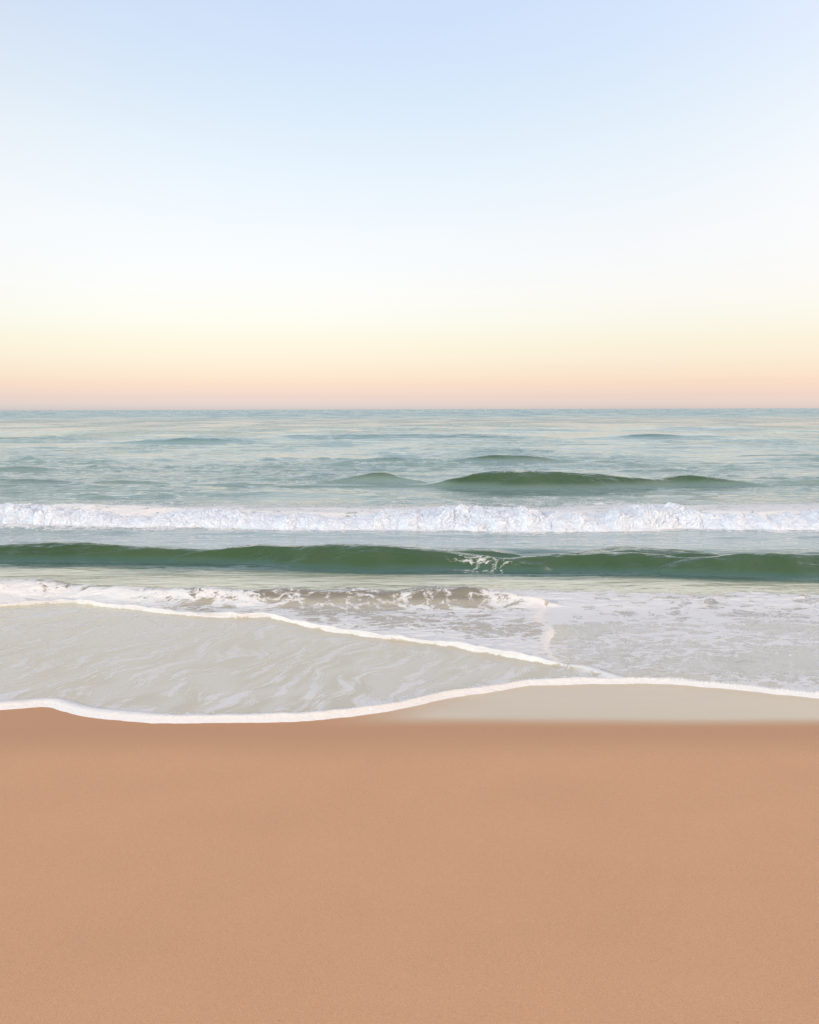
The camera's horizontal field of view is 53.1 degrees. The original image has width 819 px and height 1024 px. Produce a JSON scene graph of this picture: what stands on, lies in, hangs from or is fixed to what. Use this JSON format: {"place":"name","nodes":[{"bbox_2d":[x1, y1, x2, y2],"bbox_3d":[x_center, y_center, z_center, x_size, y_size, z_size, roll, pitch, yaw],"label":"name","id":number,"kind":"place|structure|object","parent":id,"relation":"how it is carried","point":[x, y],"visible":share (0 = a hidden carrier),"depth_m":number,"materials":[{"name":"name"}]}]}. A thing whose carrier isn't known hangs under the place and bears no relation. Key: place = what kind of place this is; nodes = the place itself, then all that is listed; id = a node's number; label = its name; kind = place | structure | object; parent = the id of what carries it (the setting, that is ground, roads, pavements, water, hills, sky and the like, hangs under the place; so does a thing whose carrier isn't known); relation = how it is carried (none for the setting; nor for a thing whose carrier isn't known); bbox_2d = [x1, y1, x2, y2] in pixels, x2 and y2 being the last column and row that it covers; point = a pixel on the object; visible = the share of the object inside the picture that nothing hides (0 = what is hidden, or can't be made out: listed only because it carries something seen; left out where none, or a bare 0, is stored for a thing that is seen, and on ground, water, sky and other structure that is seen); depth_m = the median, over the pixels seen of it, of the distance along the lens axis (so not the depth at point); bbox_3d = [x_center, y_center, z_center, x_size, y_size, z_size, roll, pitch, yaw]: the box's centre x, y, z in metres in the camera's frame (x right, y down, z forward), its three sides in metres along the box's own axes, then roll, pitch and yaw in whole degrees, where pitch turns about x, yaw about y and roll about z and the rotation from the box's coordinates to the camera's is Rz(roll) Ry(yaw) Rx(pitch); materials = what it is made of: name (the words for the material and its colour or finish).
{"place":"outdoors","nodes":[
{"label":"outdoors","id":0,"kind":"place"},
{"bbox_2d":[0,707,818,1023],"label":"sand","id":1,"kind":"structure","parent":0,"point":[376,869],"depth_m":4.21,"materials":[{"name":"brown sand"}]},
{"bbox_2d":[0,588,818,714],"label":"shallow water","id":2,"kind":"structure","parent":1,"relation":"on","point":[134,660],"depth_m":8.38,"materials":[{"name":"grey liquid"}]},
{"bbox_2d":[0,579,546,658],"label":"shore wave","id":3,"kind":"object","parent":2,"relation":"on","point":[493,618],"visible":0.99,"depth_m":10.34,"materials":[{"name":"liquid"}]},
{"bbox_2d":[76,599,623,677],"bbox_3d":[-1.072,1.310,9.319,7.190,0.082,0.536,3,8,26],"label":"foam line","id":4,"kind":"object","parent":2,"relation":"on","point":[470,647],"visible":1,"depth_m":9.04,"materials":[{"name":"liquid"}]},
{"bbox_2d":[529,606,567,663],"bbox_3d":[1.516,1.335,9.145,0.305,0.042,2.300,0,7,5],"label":"foam line","id":5,"kind":"object","parent":2,"relation":"on","point":[545,637],"visible":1,"depth_m":8.98,"materials":[{"name":"liquid"}]},
{"bbox_2d":[0,677,818,723],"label":"foam line","id":6,"kind":"object","parent":1,"relation":"on","point":[73,707],"visible":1,"depth_m":6.93,"materials":[{"name":"liquid"}]},
{"bbox_2d":[0,408,818,589],"bbox_3d":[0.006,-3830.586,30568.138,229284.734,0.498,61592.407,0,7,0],"label":"sea","id":7,"kind":"structure","parent":0,"point":[279,458],"depth_m":30.32,"materials":[{"name":"liquid"}]},
{"bbox_2d":[328,472,412,480],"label":"swell wave","id":8,"kind":"object","parent":7,"relation":"on","point":[378,476],"visible":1,"depth_m":28.57,"materials":[{"name":"liquid"}]},
{"bbox_2d":[0,498,818,531],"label":"breaking wave","id":9,"kind":"object","parent":7,"relation":"on","point":[607,518],"visible":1,"depth_m":17.40,"materials":[{"name":"liquid"}]},
{"bbox_2d":[0,542,818,574],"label":"swell wave","id":10,"kind":"object","parent":7,"relation":"on","point":[609,557],"visible":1,"depth_m":13.07,"materials":[{"name":"liquid"}]},
{"bbox_2d":[449,455,627,461],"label":"swell wave","id":11,"kind":"object","parent":7,"relation":"on","point":[511,457],"visible":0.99,"depth_m":37.32,"materials":[{"name":"liquid"}]},
{"bbox_2d":[438,471,750,486],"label":"swell wave","id":12,"kind":"object","parent":7,"relation":"on","point":[533,478],"visible":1,"depth_m":26.25,"materials":[{"name":"liquid"}]},
{"bbox_2d":[0,0,818,409],"label":"sky","id":13,"kind":"structure","parent":0,"point":[205,204],"materials":[{"name":"blue"}]},
{"bbox_2d":[390,684,818,721],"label":"wet sand","id":14,"kind":"structure","parent":0,"point":[634,702],"depth_m":6.95,"materials":[{"name":"grey sand"}]}
]}

